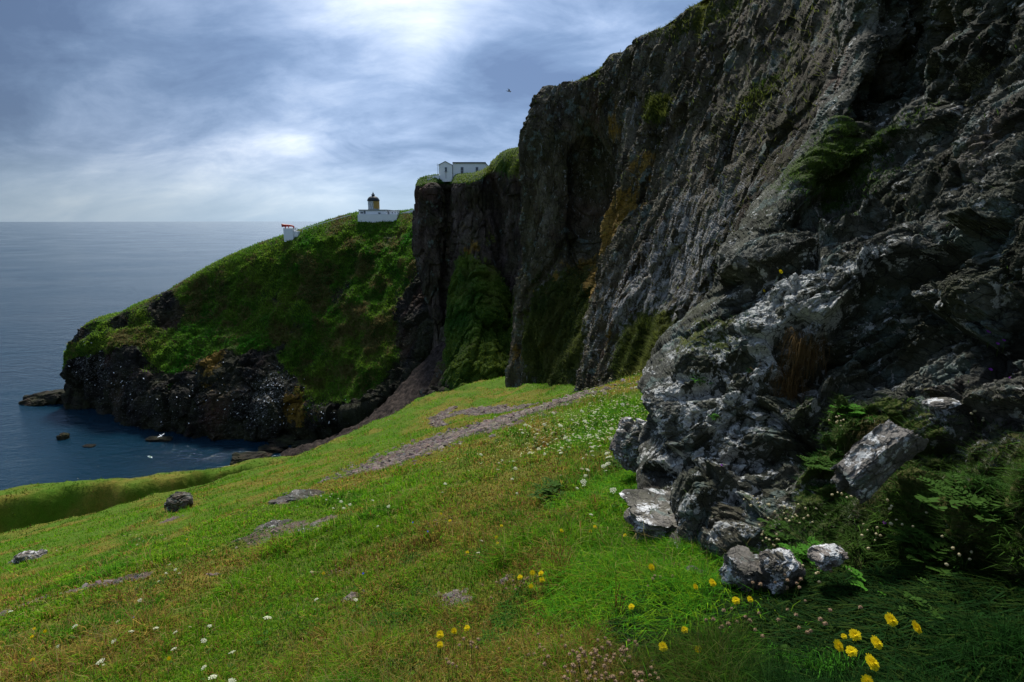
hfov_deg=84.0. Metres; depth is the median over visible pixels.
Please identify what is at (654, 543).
grass tussock
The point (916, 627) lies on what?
yellow flower
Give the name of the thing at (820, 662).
grass tussock
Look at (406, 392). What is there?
scree slope
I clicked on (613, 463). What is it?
leafy plant
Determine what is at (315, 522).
boulder
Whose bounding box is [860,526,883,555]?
campion
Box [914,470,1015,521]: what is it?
leafy plant
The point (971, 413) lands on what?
campion
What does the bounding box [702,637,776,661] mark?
grass tussock
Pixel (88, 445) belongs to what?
sea rock
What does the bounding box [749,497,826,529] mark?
campion
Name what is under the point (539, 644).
thrift cushion
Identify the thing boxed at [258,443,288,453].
sea rock
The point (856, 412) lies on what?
leafy plant
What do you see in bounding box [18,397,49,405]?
sea rock
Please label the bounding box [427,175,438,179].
terrace
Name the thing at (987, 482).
outcrop plants
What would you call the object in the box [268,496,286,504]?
boulder
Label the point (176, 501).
boulder
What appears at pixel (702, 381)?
leafy plant
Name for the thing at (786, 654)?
grass tussock
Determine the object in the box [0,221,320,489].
sea
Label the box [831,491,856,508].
campion
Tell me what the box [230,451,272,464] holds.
sea rock
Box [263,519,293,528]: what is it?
boulder
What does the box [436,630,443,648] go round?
yellow flower
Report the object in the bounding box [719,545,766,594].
boulder
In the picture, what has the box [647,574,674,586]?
thrift cushion
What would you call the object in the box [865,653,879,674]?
yellow flower
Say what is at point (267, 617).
umbel flower
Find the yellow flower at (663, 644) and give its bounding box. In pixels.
[658,642,667,655]
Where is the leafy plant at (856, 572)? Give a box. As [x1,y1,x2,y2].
[841,565,889,594]
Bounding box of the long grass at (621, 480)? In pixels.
[498,384,812,680]
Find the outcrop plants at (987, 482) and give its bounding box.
[767,431,1023,581]
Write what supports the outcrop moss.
on the rock outcrop
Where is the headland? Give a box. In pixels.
[59,209,444,440]
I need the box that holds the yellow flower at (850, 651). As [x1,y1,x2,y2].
[845,645,857,677]
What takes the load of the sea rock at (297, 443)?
in the sea
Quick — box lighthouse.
[358,193,401,222]
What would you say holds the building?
on the cliff at (453, 222)
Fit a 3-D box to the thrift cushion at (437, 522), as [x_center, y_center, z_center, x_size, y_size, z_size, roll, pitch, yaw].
[-0.810,2.071,6.321,0.330,0.277,0.323,-2,12,-12]
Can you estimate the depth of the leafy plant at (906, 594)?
2.35 m
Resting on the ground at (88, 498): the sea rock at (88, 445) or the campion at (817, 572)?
the campion at (817, 572)
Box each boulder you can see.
[13,549,47,563]
[164,491,193,511]
[254,523,266,531]
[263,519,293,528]
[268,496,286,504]
[285,489,323,501]
[309,520,325,526]
[609,416,646,471]
[619,487,677,541]
[686,565,707,575]
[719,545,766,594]
[757,547,805,595]
[807,543,848,571]
[830,419,928,504]
[922,397,960,409]
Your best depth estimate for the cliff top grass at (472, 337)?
118.50 m
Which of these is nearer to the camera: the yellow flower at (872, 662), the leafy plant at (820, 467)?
the yellow flower at (872, 662)
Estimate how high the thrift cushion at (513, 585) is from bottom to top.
0.227 m
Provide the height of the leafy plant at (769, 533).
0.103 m
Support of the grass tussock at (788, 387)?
on the rock outcrop
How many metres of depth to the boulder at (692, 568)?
3.39 m
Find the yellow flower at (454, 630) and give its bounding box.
[451,627,456,647]
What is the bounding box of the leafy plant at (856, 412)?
[828,402,876,419]
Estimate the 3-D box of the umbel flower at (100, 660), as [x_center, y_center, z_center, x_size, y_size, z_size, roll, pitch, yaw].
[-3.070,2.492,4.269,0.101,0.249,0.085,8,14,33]
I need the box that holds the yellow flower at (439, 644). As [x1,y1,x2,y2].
[437,641,442,657]
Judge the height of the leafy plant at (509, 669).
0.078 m
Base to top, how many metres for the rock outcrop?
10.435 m
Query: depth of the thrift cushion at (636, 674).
2.38 m
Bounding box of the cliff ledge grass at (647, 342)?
[506,0,834,385]
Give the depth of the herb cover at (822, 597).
2.42 m
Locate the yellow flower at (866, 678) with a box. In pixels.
[861,674,873,681]
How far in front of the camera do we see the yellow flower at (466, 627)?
3.27 m
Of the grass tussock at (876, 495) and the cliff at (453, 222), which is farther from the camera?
the cliff at (453, 222)
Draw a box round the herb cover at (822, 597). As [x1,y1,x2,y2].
[583,552,1023,681]
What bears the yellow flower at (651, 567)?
on the ground at (88, 498)
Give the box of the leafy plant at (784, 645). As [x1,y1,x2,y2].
[780,644,805,656]
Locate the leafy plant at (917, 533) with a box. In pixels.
[886,521,970,575]
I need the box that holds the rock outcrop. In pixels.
[636,0,1023,580]
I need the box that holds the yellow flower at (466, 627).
[464,625,469,649]
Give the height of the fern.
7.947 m
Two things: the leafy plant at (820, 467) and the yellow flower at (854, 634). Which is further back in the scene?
the leafy plant at (820, 467)
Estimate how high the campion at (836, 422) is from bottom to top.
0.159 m
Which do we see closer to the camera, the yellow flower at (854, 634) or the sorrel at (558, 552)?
the yellow flower at (854, 634)
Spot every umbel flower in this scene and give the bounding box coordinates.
[95,658,104,680]
[227,651,236,673]
[257,616,271,643]
[610,488,616,506]
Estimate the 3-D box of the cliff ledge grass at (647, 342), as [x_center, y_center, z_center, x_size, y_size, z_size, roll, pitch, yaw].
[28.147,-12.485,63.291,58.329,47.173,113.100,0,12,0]
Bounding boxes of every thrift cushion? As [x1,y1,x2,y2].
[424,516,452,529]
[445,658,457,676]
[458,637,480,657]
[482,576,537,600]
[508,633,562,658]
[543,637,638,681]
[576,666,660,681]
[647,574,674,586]
[705,607,764,641]
[751,570,832,601]
[776,599,862,638]
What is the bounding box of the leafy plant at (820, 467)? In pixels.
[797,455,841,472]
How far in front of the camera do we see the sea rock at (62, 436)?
159.05 m
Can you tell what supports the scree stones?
on the ground at (88, 498)
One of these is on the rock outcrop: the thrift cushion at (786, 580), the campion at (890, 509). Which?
the campion at (890, 509)
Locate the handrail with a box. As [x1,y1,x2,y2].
[302,215,348,232]
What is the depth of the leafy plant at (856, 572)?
2.67 m
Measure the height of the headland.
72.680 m
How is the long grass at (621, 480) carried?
on the ground at (88, 498)
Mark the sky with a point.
(111, 110)
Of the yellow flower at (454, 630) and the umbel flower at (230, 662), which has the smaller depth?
the yellow flower at (454, 630)
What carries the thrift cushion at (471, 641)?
on the ground at (88, 498)
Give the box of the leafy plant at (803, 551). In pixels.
[776,535,822,569]
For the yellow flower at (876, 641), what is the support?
on the ground at (88, 498)
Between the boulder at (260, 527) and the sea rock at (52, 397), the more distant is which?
the sea rock at (52, 397)
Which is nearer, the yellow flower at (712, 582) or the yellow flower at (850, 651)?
the yellow flower at (850, 651)
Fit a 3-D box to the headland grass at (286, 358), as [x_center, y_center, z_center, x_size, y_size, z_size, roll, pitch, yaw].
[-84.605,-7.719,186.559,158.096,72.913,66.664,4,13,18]
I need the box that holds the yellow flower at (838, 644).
[833,639,843,662]
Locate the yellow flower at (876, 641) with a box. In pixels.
[871,635,882,654]
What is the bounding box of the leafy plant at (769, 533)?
[757,518,798,541]
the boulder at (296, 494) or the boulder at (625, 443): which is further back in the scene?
the boulder at (296, 494)
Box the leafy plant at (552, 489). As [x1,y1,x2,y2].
[528,476,570,504]
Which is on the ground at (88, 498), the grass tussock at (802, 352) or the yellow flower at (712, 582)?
the yellow flower at (712, 582)
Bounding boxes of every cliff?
[412,147,522,396]
[505,0,837,391]
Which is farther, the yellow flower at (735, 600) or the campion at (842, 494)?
the campion at (842, 494)
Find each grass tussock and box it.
[610,537,695,557]
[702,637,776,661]
[747,642,815,668]
[748,323,834,384]
[750,358,816,404]
[776,647,867,681]
[836,411,883,451]
[851,475,895,527]
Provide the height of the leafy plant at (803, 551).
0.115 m
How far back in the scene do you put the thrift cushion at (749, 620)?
2.53 m
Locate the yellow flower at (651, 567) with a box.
[648,563,654,579]
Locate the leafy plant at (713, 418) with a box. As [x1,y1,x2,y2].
[707,414,719,421]
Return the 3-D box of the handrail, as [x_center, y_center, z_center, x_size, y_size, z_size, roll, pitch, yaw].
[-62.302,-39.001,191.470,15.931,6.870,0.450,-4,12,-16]
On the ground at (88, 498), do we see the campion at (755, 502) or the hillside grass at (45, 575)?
the hillside grass at (45, 575)
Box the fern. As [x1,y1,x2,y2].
[638,0,1023,574]
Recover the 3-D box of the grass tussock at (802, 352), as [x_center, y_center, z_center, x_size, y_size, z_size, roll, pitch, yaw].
[2.304,0.151,4.715,0.731,0.620,0.359,0,12,0]
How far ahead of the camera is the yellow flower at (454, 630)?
3.33 m
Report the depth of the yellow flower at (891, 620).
2.19 m
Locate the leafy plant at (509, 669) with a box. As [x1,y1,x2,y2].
[503,661,530,678]
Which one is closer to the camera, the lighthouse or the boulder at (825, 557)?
the boulder at (825, 557)
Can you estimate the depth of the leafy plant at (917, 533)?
2.67 m
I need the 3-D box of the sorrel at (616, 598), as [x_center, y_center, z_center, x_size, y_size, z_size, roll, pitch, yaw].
[0.579,1.442,3.104,0.049,0.262,0.147,0,12,-2]
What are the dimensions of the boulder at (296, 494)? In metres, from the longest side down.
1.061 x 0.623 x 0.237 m
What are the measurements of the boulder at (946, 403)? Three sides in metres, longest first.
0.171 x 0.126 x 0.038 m
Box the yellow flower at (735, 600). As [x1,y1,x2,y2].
[732,596,739,611]
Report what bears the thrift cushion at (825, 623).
on the ground at (88, 498)
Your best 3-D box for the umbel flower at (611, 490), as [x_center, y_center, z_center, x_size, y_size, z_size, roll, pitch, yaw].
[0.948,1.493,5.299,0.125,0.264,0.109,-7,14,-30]
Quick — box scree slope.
[280,341,445,455]
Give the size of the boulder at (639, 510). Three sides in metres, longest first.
0.725 x 0.587 x 0.289 m
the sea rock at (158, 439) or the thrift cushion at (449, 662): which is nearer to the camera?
the thrift cushion at (449, 662)
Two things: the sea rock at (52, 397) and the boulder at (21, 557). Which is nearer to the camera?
the boulder at (21, 557)
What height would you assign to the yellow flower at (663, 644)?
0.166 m
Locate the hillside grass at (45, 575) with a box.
[0,367,642,595]
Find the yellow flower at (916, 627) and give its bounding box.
[906,620,921,654]
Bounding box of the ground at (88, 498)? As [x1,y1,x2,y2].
[0,376,1003,681]
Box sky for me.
[0,0,701,221]
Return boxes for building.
[438,161,487,181]
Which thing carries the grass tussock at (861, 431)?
on the rock outcrop
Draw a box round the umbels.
[407,374,646,470]
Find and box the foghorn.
[281,224,299,241]
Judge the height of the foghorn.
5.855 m
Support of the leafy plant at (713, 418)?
on the rock outcrop
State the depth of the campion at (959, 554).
2.50 m
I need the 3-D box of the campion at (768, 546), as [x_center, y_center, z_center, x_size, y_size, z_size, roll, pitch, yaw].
[1.570,1.214,3.388,0.183,0.162,0.158,0,12,0]
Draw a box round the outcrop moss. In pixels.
[646,0,1023,582]
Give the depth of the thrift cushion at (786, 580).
2.72 m
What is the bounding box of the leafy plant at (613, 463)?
[605,458,622,469]
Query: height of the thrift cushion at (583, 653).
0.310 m
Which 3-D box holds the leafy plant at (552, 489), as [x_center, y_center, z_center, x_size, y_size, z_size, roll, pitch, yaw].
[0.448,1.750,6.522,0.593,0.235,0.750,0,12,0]
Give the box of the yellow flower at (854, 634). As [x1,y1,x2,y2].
[848,628,860,645]
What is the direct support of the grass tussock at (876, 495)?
on the ground at (88, 498)
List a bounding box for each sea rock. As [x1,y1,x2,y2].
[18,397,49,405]
[23,389,64,404]
[56,432,69,439]
[83,444,95,447]
[145,436,172,441]
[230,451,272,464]
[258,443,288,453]
[291,439,315,447]
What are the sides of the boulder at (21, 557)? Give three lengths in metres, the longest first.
1.105 x 0.693 x 0.493 m
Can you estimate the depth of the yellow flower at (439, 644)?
3.18 m
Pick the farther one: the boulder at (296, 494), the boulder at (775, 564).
the boulder at (296, 494)
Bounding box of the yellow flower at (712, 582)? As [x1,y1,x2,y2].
[709,578,716,595]
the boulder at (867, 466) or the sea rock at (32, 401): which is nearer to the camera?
the boulder at (867, 466)
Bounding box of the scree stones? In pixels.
[0,378,637,615]
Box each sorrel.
[550,539,564,564]
[614,580,625,614]
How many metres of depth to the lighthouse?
189.50 m
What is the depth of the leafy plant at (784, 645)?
2.35 m
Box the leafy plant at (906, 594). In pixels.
[893,575,963,618]
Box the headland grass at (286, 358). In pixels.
[62,208,416,436]
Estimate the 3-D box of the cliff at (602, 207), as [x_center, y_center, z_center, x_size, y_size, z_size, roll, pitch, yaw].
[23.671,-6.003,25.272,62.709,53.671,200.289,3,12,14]
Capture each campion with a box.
[743,495,769,513]
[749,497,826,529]
[760,531,790,548]
[802,564,849,582]
[828,415,844,431]
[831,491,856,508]
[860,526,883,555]
[886,499,935,531]
[912,525,996,572]
[970,410,984,431]
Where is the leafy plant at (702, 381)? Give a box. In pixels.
[691,375,714,385]
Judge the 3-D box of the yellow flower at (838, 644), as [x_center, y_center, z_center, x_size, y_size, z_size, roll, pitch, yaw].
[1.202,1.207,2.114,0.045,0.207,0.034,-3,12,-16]
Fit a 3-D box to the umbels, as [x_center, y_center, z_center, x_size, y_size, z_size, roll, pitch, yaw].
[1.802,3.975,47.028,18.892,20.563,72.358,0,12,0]
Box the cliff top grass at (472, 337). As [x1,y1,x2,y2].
[415,147,519,388]
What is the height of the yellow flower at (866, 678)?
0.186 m
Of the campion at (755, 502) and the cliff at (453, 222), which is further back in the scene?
the cliff at (453, 222)
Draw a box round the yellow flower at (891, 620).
[884,612,897,638]

